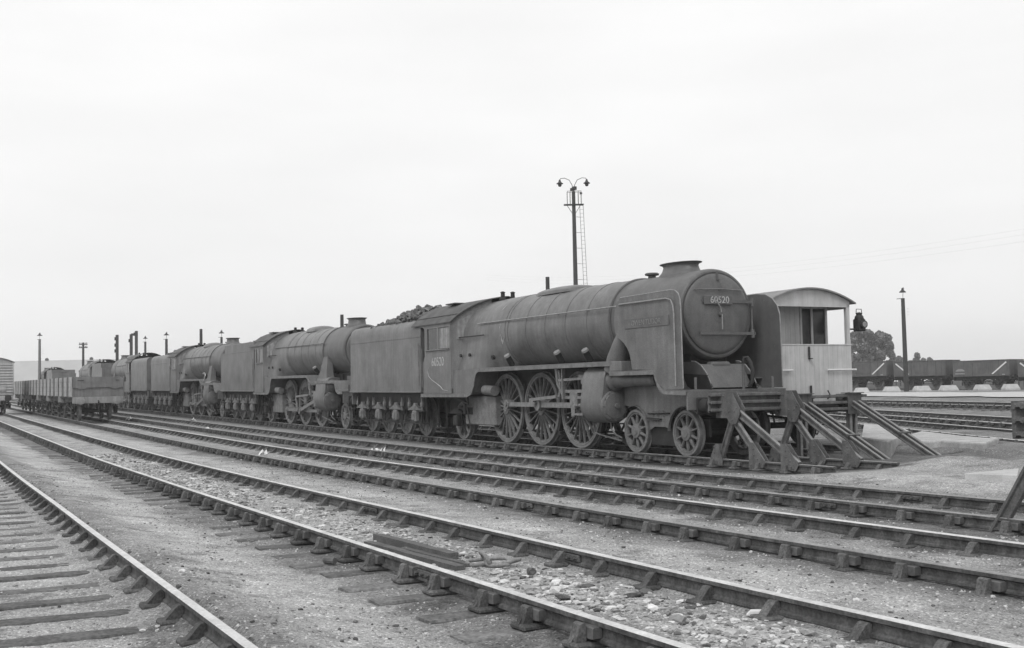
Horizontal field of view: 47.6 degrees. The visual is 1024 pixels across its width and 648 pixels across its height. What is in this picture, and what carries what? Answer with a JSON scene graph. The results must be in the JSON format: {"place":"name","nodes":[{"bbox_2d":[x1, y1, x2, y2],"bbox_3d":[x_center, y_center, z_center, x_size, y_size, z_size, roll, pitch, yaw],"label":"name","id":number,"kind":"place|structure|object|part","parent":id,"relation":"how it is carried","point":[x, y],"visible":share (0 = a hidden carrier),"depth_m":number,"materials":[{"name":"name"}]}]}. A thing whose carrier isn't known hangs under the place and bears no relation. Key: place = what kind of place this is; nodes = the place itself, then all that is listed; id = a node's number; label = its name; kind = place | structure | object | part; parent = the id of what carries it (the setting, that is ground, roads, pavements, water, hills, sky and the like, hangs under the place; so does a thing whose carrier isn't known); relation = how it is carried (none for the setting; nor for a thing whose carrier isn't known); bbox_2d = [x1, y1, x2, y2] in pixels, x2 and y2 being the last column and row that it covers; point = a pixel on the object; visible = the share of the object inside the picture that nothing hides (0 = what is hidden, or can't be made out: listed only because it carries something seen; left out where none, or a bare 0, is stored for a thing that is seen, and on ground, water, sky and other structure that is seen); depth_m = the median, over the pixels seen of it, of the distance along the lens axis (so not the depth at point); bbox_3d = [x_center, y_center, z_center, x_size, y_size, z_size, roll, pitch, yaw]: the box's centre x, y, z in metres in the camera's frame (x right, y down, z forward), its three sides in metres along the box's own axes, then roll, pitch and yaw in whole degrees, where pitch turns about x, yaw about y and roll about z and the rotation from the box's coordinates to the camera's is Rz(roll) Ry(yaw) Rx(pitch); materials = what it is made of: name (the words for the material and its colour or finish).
{"place":"outdoors","nodes":[
{"label":"outdoors","id":0,"kind":"place"},
{"bbox_2d":[0,380,1023,647],"bbox_3d":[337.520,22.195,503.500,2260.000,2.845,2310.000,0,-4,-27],"label":"ground","id":1,"kind":"structure","parent":0,"point":[914,470],"depth_m":11.81,"materials":[{"name":"grey gravel"}]},
{"bbox_2d":[37,333,43,401],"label":"lamp pole","id":2,"kind":"object","parent":1,"relation":"on","point":[39,358],"visible":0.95,"depth_m":149.69,"materials":[{"name":"metal"}]},
{"bbox_2d":[13,357,119,398],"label":"long shed","id":3,"kind":"structure","parent":1,"relation":"on","point":[25,370],"depth_m":335.96,"materials":[{"name":"metal"}]},
{"bbox_2d":[79,343,87,365],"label":"telegraph pole","id":4,"kind":"object","parent":1,"relation":"on","point":[82,344],"visible":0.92,"depth_m":159.81,"materials":[{"name":"grey wood"}]},
{"bbox_2d":[114,335,118,360],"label":"signal","id":5,"kind":"object","parent":1,"relation":"on","point":[116,345],"visible":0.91,"depth_m":149.78,"materials":[{"name":"metal"}]},
{"bbox_2d":[0,461,257,647],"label":"railway track","id":6,"kind":"structure","parent":1,"relation":"on","point":[202,621],"depth_m":9.62,"materials":[{"name":"metal"}]},
{"bbox_2d":[128,331,137,354],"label":"signal","id":7,"kind":"object","parent":1,"relation":"on","point":[135,334],"visible":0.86,"depth_m":149.79,"materials":[{"name":"metal"}]},
{"bbox_2d":[143,336,148,355],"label":"lamp pole","id":8,"kind":"object","parent":1,"relation":"on","point":[145,346],"visible":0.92,"depth_m":169.77,"materials":[{"name":"metal"}]},
{"bbox_2d":[163,332,170,354],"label":"lamp pole","id":9,"kind":"object","parent":1,"relation":"on","point":[166,345],"visible":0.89,"depth_m":139.80,"materials":[{"name":"metal"}]},
{"bbox_2d":[200,329,202,344],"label":"bare pole","id":10,"kind":"object","parent":1,"relation":"on","point":[201,338],"visible":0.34,"depth_m":109.80,"materials":[{"name":"grey metal"}]},
{"bbox_2d":[218,330,222,343],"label":"lamp pole","id":11,"kind":"object","parent":1,"relation":"on","point":[221,337],"visible":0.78,"depth_m":139.87,"materials":[{"name":"metal"}]},
{"bbox_2d":[258,449,269,454],"bbox_3d":[-6.445,3.337,30.209,0.286,0.160,0.182,-4,-4,41],"label":"paper scrap","id":12,"kind":"object","parent":1,"relation":"on","point":[263,452],"visible":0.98,"depth_m":30.17,"materials":[{"name":"white paper"}]},
{"bbox_2d":[340,314,343,326],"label":"bare pole","id":13,"kind":"object","parent":1,"relation":"on","point":[341,320],"visible":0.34,"depth_m":84.84,"materials":[{"name":"grey metal"}]},
{"bbox_2d":[364,541,464,570],"bbox_3d":[-0.995,2.257,11.354,0.096,0.053,2.166,1,-4,-29],"label":"timber plank","id":14,"kind":"object","parent":1,"relation":"on","point":[445,564],"visible":0.84,"depth_m":11.08,"materials":[{"name":"grey wood"}]},
{"bbox_2d":[400,546,470,566],"bbox_3d":[-0.749,2.246,11.204,0.077,0.044,1.426,1,-4,-30],"label":"timber plank","id":15,"kind":"object","parent":1,"relation":"on","point":[462,562],"visible":0.54,"depth_m":11.13,"materials":[{"name":"grey wood"}]},
{"bbox_2d":[13,399,899,473],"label":"railway track","id":16,"kind":"structure","parent":1,"relation":"on","point":[734,461],"depth_m":29.46,"materials":[{"name":"metal"}]},
{"bbox_2d":[41,367,63,378],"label":"steam locomotive","id":17,"kind":"object","parent":16,"relation":"on","point":[44,374],"visible":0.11,"depth_m":144.49,"materials":[{"name":"paint"}]},
{"bbox_2d":[47,370,75,378],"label":"tender","id":18,"kind":"object","parent":16,"relation":"on","point":[52,374],"visible":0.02,"depth_m":135.01,"materials":[{"name":"black paint"}]},
{"bbox_2d":[79,359,115,404],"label":"steam locomotive","id":19,"kind":"object","parent":16,"relation":"on","point":[85,370],"visible":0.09,"depth_m":107.42,"materials":[{"name":"paint"}]},
{"bbox_2d":[92,363,126,405],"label":"tender","id":20,"kind":"object","parent":16,"relation":"on","point":[101,369],"visible":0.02,"depth_m":98.89,"materials":[{"name":"black paint"}]},
{"bbox_2d":[111,353,160,408],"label":"steam locomotive","id":21,"kind":"object","parent":16,"relation":"on","point":[121,367],"visible":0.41,"depth_m":88.37,"materials":[{"name":"paint"}]},
{"bbox_2d":[130,357,155,410],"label":"tender","id":22,"kind":"object","parent":16,"relation":"on","point":[140,378],"visible":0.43,"depth_m":80.95,"materials":[{"name":"black paint"}]},
{"bbox_2d":[150,355,198,412],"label":"tender","id":23,"kind":"object","parent":16,"relation":"on","point":[163,397],"visible":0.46,"depth_m":74.28,"materials":[{"name":"black paint"}]},
{"bbox_2d":[167,338,248,416],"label":"steam locomotive","id":24,"kind":"object","parent":16,"relation":"on","point":[192,366],"visible":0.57,"depth_m":66.35,"materials":[{"name":"paint"}]},
{"bbox_2d":[220,341,285,420],"bbox_3d":[-12.334,2.849,57.307,2.708,3.728,7.010,0,-3,-27],"label":"tender","id":25,"kind":"object","parent":16,"relation":"on","point":[237,372],"visible":0.51,"depth_m":56.36,"materials":[{"name":"black paint"}]},
{"bbox_2d":[249,317,383,428],"bbox_3d":[-8.014,2.114,48.879,2.744,4.257,13.560,0,-3,-27],"label":"steam locomotive","id":26,"kind":"object","parent":16,"relation":"on","point":[303,374],"visible":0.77,"depth_m":47.98,"materials":[{"name":"paint"}]},
{"bbox_2d":[346,327,366,362],"bbox_3d":[-5.449,0.953,43.887,1.678,1.678,0.164,0,-4,-27],"label":"smokebox door","id":27,"kind":"structure","parent":26,"relation":"in","point":[348,352],"depth_m":43.55,"materials":[{"name":"grey metal"}]},
{"bbox_2d":[349,321,478,435],"bbox_3d":[-3.219,1.810,39.514,2.708,3.808,7.010,0,-3,-27],"label":"tender","id":28,"kind":"object","parent":16,"relation":"on","point":[387,388],"visible":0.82,"depth_m":38.38,"materials":[{"name":"black paint"}]},
{"bbox_2d":[370,304,441,328],"bbox_3d":[-2.980,-0.219,39.052,2.375,0.830,5.719,0,-3,-27],"label":"coal heap","id":29,"kind":"object","parent":28,"relation":"on","point":[417,313],"visible":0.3,"depth_m":38.11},
{"bbox_2d":[411,260,785,456],"bbox_3d":[1.444,1.020,30.417,2.744,4.298,14.830,0,-3,-27],"label":"steam locomotive","id":30,"kind":"object","parent":16,"relation":"on","point":[668,349],"visible":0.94,"depth_m":26.60,"materials":[{"name":"paint"}]},
{"bbox_2d":[683,274,755,353],"bbox_3d":[4.457,-0.223,24.693,1.843,1.713,0.245,0,-3,-27],"label":"smokebox door","id":31,"kind":"structure","parent":30,"relation":"in","point":[715,312],"depth_m":24.61,"materials":[{"name":"grey metal"}]},
{"bbox_2d":[707,390,863,470],"bbox_3d":[5.332,2.045,22.759,2.140,1.470,2.650,0,-4,-27],"label":"buffer stop","id":32,"kind":"object","parent":16,"relation":"on","point":[732,407],"visible":0.99,"depth_m":23.06,"materials":[{"name":"metal"}]},
{"bbox_2d":[89,453,865,647],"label":"rubble","id":33,"kind":"object","parent":1,"relation":"on","point":[583,599],"visible":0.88,"depth_m":9.24,"materials":[{"name":"stone"}]},
{"bbox_2d":[373,533,458,558],"bbox_3d":[-1.009,2.279,11.839,0.107,0.108,1.897,1,-4,-29],"label":"timber plank","id":34,"kind":"object","parent":33,"relation":"on","point":[394,541],"visible":0.66,"depth_m":11.76,"materials":[{"name":"grey wood"}]},
{"bbox_2d":[526,567,535,575],"bbox_3d":[0.171,2.159,10.125,0.074,0.069,0.107,10,-10,-17],"label":"clinker lump","id":35,"kind":"object","parent":33,"relation":"on","point":[531,571],"visible":0.96,"depth_m":10.08,"materials":[{"name":"grey stone"}]},
{"bbox_2d":[465,550,521,567],"bbox_3d":[-0.168,2.152,10.657,0.526,0.143,0.259,-1,-3,-6],"label":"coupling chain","id":36,"kind":"object","parent":1,"relation":"on","point":[486,559],"visible":1,"depth_m":10.61,"materials":[{"name":"grey metal"}]},
{"bbox_2d":[131,405,858,456],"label":"railway track","id":37,"kind":"structure","parent":1,"relation":"on","point":[766,447],"depth_m":33.64,"materials":[{"name":"metal"}]},
{"bbox_2d":[620,287,856,445],"bbox_3d":[5.352,1.154,30.460,2.720,3.888,7.920,0,-3,-27],"label":"brake van","id":38,"kind":"object","parent":37,"relation":"on","point":[814,362],"visible":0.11,"depth_m":27.48,"materials":[{"name":"grey paint"}]},
{"bbox_2d":[850,309,867,331],"bbox_3d":[8.316,-0.098,28.024,0.567,0.544,0.301,0,-4,-27],"label":"side lamp","id":39,"kind":"object","parent":38,"relation":"attached to","point":[860,323],"visible":1,"depth_m":28.00,"materials":[{"name":"metal"}]},
{"bbox_2d":[0,412,1023,647],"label":"railway track","id":40,"kind":"structure","parent":1,"relation":"on","point":[584,630],"depth_m":9.83,"materials":[{"name":"metal"}]},
{"bbox_2d":[0,358,14,412],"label":"box van","id":41,"kind":"object","parent":40,"relation":"on","point":[6,379],"visible":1,"depth_m":78.80,"materials":[{"name":"paint"}]},
{"bbox_2d":[322,556,336,563],"bbox_3d":[-1.753,2.275,11.174,0.130,0.069,0.068,-3,-4,34],"label":"loose key","id":42,"kind":"object","parent":40,"relation":"on","point":[329,560],"visible":1,"depth_m":11.15,"materials":[{"name":"grey wood"}]},
{"bbox_2d":[0,448,1023,647],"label":"loose pebbles","id":43,"kind":"object","parent":1,"relation":"on","point":[311,645],"visible":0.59,"depth_m":10.65,"materials":[{"name":"grey stone"}]},
{"bbox_2d":[6,403,1023,596],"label":"railway track","id":44,"kind":"structure","parent":1,"relation":"on","point":[985,583],"depth_m":13.37,"materials":[{"name":"metal"}]},
{"bbox_2d":[14,381,45,409],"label":"open wagon","id":45,"kind":"object","parent":44,"relation":"on","point":[17,389],"visible":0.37,"depth_m":90.03,"materials":[{"name":"paint"}]},
{"bbox_2d":[21,380,56,411],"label":"open wagon","id":46,"kind":"object","parent":44,"relation":"on","point":[24,390],"visible":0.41,"depth_m":84.13,"materials":[{"name":"paint"}]},
{"bbox_2d":[28,380,70,413],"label":"open wagon","id":47,"kind":"object","parent":44,"relation":"on","point":[32,390],"visible":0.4,"depth_m":78.23,"materials":[{"name":"paint"}]},
{"bbox_2d":[37,379,83,415],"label":"open wagon","id":48,"kind":"object","parent":44,"relation":"on","point":[42,391],"visible":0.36,"depth_m":71.97,"materials":[{"name":"paint"}]},
{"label":"side door","id":49,"kind":"part","parent":48,"relation":"part of","materials":[{"name":"grey wood"}]},
{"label":"side door","id":50,"kind":"part","parent":48,"relation":"part of","materials":[{"name":"grey metal"}]},
{"bbox_2d":[47,378,98,417],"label":"open wagon","id":51,"kind":"object","parent":44,"relation":"on","point":[53,390],"visible":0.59,"depth_m":66.06,"materials":[{"name":"paint"}]},
{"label":"side door","id":52,"kind":"part","parent":51,"relation":"part of","materials":[{"name":"grey metal"}]},
{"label":"side door","id":53,"kind":"part","parent":51,"relation":"part of","materials":[{"name":"grey metal"}]},
{"bbox_3d":[-25.315,3.512,64.497,0.050,0.990,1.020,0,-3,-27],"label":"side door","id":54,"kind":"part","parent":51,"relation":"part of","materials":[{"name":"grey metal"}]},
{"bbox_2d":[59,376,123,420],"bbox_3d":[-22.171,3.924,61.079,2.540,2.248,6.400,0,-3,-27],"label":"open wagon","id":55,"kind":"object","parent":44,"relation":"on","point":[80,391],"visible":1,"depth_m":58.73,"materials":[{"name":"grey wood"}]},
{"bbox_3d":[-24.314,3.403,62.541,0.050,0.990,1.020,0,-3,-27],"label":"side door","id":56,"kind":"part","parent":55,"relation":"part of","materials":[{"name":"grey metal"}]},
{"bbox_3d":[-23.312,3.294,60.586,0.050,0.990,1.020,0,-3,-27],"label":"side door","id":57,"kind":"part","parent":55,"relation":"part of","materials":[{"name":"grey wood"}]},
{"bbox_3d":[-22.333,3.188,58.674,0.050,0.990,1.020,0,-3,-27],"label":"side door","id":58,"kind":"part","parent":55,"relation":"part of","materials":[{"name":"grey wood"}]},
{"bbox_2d":[6,400,1023,535],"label":"railway track","id":59,"kind":"structure","parent":1,"relation":"on","point":[958,520],"depth_m":18.25,"materials":[{"name":"metal"}]},
{"bbox_2d":[989,401,1023,531],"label":"buffer stop","id":60,"kind":"object","parent":59,"relation":"on","point":[1012,503],"visible":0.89,"depth_m":12.26,"materials":[{"name":"metal"}]},
{"bbox_2d":[546,277,549,289],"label":"bare pole","id":61,"kind":"object","parent":1,"relation":"on","point":[547,283],"visible":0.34,"depth_m":69.84,"materials":[{"name":"grey metal"}]},
{"bbox_2d":[554,593,570,599],"bbox_3d":[0.396,2.093,8.914,0.130,0.060,0.179,-2,-3,12],"label":"long stone","id":62,"kind":"object","parent":1,"relation":"on","point":[562,596],"visible":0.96,"depth_m":8.84,"materials":[{"name":"grey stone"}]},
{"bbox_2d":[556,178,589,284],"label":"lighting mast","id":63,"kind":"object","parent":1,"relation":"on","point":[574,232],"visible":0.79,"depth_m":99.73,"materials":[{"name":"metal"}]},
{"bbox_2d":[622,592,644,596],"bbox_3d":[0.944,2.099,8.993,0.155,0.055,0.114,-3,-4,26],"label":"stone slab","id":64,"kind":"object","parent":1,"relation":"on","point":[636,594],"depth_m":8.95,"materials":[{"name":"grey stone"}]},
{"bbox_2d":[647,604,658,610],"bbox_3d":[1.020,2.063,8.442,0.081,0.052,0.116,-1,-3,-5],"label":"brick fragment","id":65,"kind":"object","parent":1,"relation":"on","point":[651,607],"visible":0.89,"depth_m":8.40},
{"bbox_2d":[746,589,781,615],"bbox_3d":[1.769,1.947,8.141,0.250,0.185,0.080,-2,-3,11],"label":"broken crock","id":66,"kind":"object","parent":1,"relation":"on","point":[753,611],"visible":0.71,"depth_m":8.12,"materials":[{"name":"white ceramic"}]},
{"bbox_2d":[854,388,869,392],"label":"concrete block","id":67,"kind":"structure","parent":1,"relation":"on","point":[865,390],"depth_m":83.61,"materials":[{"name":"white concrete"}]},
{"bbox_2d":[850,329,884,361],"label":"tree","id":68,"kind":"object","parent":1,"relation":"on","point":[862,342],"visible":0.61,"depth_m":247.38,"materials":[{"name":"grey plant"}]},
{"bbox_2d":[796,392,941,459],"bbox_3d":[7.874,2.316,25.512,2.300,1.620,2.900,0,-4,-27],"label":"buffer stop","id":69,"kind":"object","parent":1,"relation":"on","point":[854,402],"visible":0.62,"depth_m":26.07,"materials":[{"name":"metal"}]},
{"bbox_2d":[870,330,897,380],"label":"tree","id":70,"kind":"object","parent":1,"relation":"on","point":[886,345],"visible":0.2,"depth_m":259.85,"materials":[{"name":"grey plant"}]},
{"bbox_2d":[862,423,911,456],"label":"concrete slab","id":71,"kind":"structure","parent":1,"relation":"on","point":[883,440],"depth_m":27.36,"materials":[{"name":"grey concrete"}]},
{"bbox_2d":[882,386,900,391],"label":"concrete block","id":72,"kind":"structure","parent":1,"relation":"on","point":[892,389],"depth_m":83.61,"materials":[{"name":"white concrete"}]},
{"bbox_2d":[768,414,1023,442],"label":"railway track","id":73,"kind":"structure","parent":1,"relation":"on","point":[939,426],"depth_m":35.24,"materials":[{"name":"metal"}]},
{"bbox_2d":[896,356,902,381],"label":"tree","id":74,"kind":"object","parent":1,"relation":"on","point":[899,358],"visible":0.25,"depth_m":329.52,"materials":[{"name":"grey plant"}]},
{"bbox_2d":[898,287,908,391],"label":"lamp pole","id":75,"kind":"object","parent":1,"relation":"on","point":[905,364],"visible":0.98,"depth_m":87.63,"materials":[{"name":"metal"}]},
{"bbox_2d":[908,352,925,360],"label":"tree","id":76,"kind":"object","parent":1,"relation":"on","point":[917,357],"visible":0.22,"depth_m":329.41,"materials":[{"name":"grey plant"}]},
{"bbox_2d":[825,410,1011,428],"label":"railway track","id":77,"kind":"structure","parent":1,"relation":"on","point":[965,422],"depth_m":39.26,"materials":[{"name":"metal"}]},
{"bbox_2d":[912,386,931,391],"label":"concrete block","id":78,"kind":"structure","parent":1,"relation":"on","point":[921,388],"depth_m":83.60,"materials":[{"name":"white concrete"}]},
{"bbox_2d":[852,388,1021,390],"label":"railway track","id":79,"kind":"structure","parent":1,"relation":"on","point":[869,389],"depth_m":103.63,"materials":[{"name":"metal"}]},
{"bbox_2d":[852,361,896,388],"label":"mineral wagon","id":80,"kind":"object","parent":79,"relation":"on","point":[864,373],"visible":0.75,"depth_m":105.70,"materials":[{"name":"metal"}]},
{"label":"side door","id":81,"kind":"part","parent":80,"relation":"part of","materials":[{"name":"metal"}]},
{"bbox_2d":[892,360,959,388],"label":"mineral wagon","id":82,"kind":"object","parent":79,"relation":"on","point":[937,373],"visible":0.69,"depth_m":101.55,"materials":[{"name":"metal"}]},
{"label":"side door","id":83,"kind":"part","parent":82,"relation":"part of","materials":[{"name":"metal"}]},
{"bbox_2d":[951,359,1023,389],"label":"mineral wagon","id":84,"kind":"object","parent":79,"relation":"on","point":[972,373],"visible":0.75,"depth_m":97.34,"materials":[{"name":"metal"}]},
{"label":"side door","id":85,"kind":"part","parent":84,"relation":"part of","materials":[{"name":"metal"}]},
{"bbox_2d":[1015,360,1023,380],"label":"mineral wagon","id":86,"kind":"object","parent":79,"relation":"on","point":[1020,376],"visible":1,"depth_m":94.89,"materials":[{"name":"metal"}]},
{"bbox_2d":[865,400,1010,411],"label":"railway track","id":87,"kind":"structure","parent":1,"relation":"on","point":[982,406],"depth_m":50.90,"materials":[{"name":"metal"}]},
{"bbox_2d":[938,385,958,390],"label":"concrete block","id":88,"kind":"structure","parent":1,"relation":"on","point":[948,388],"depth_m":83.61,"materials":[{"name":"white concrete"}]},
{"bbox_2d":[911,431,999,451],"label":"concrete slab","id":89,"kind":"structure","parent":1,"relation":"on","point":[933,440],"depth_m":25.86,"materials":[{"name":"grey concrete"}]},
{"bbox_2d":[973,384,991,390],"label":"concrete block","id":90,"kind":"structure","parent":1,"relation":"on","point":[983,387],"depth_m":83.62,"materials":[{"name":"white concrete"}]},
{"bbox_2d":[965,468,1018,481],"bbox_3d":[7.742,2.416,18.102,0.791,0.235,1.374,-4,-5,44],"label":"flat board","id":91,"kind":"object","parent":1,"relation":"on","point":[1010,475],"visible":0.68,"depth_m":17.70,"materials":[{"name":"wood"}]},
{"bbox_2d":[1001,384,1019,389],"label":"concrete block","id":92,"kind":"structure","parent":1,"relation":"on","point":[1010,387],"depth_m":83.61,"materials":[{"name":"white concrete"}]},
{"bbox_2d":[0,0,1023,381],"label":"sky","id":93,"kind":"structure","parent":0,"point":[247,170],"materials":[{"name":"white"}]},
{"bbox_2d":[489,235,1017,279],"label":"telephone wire","id":94,"kind":"object","parent":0,"point":[831,261],"visible":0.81,"depth_m":72.98,"materials":[{"name":"grey metal"}]},
{"bbox_2d":[861,392,1023,396],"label":"path","id":95,"kind":"structure","parent":0,"point":[984,394],"depth_m":67.10,"materials":[{"name":"concrete"}]}
]}

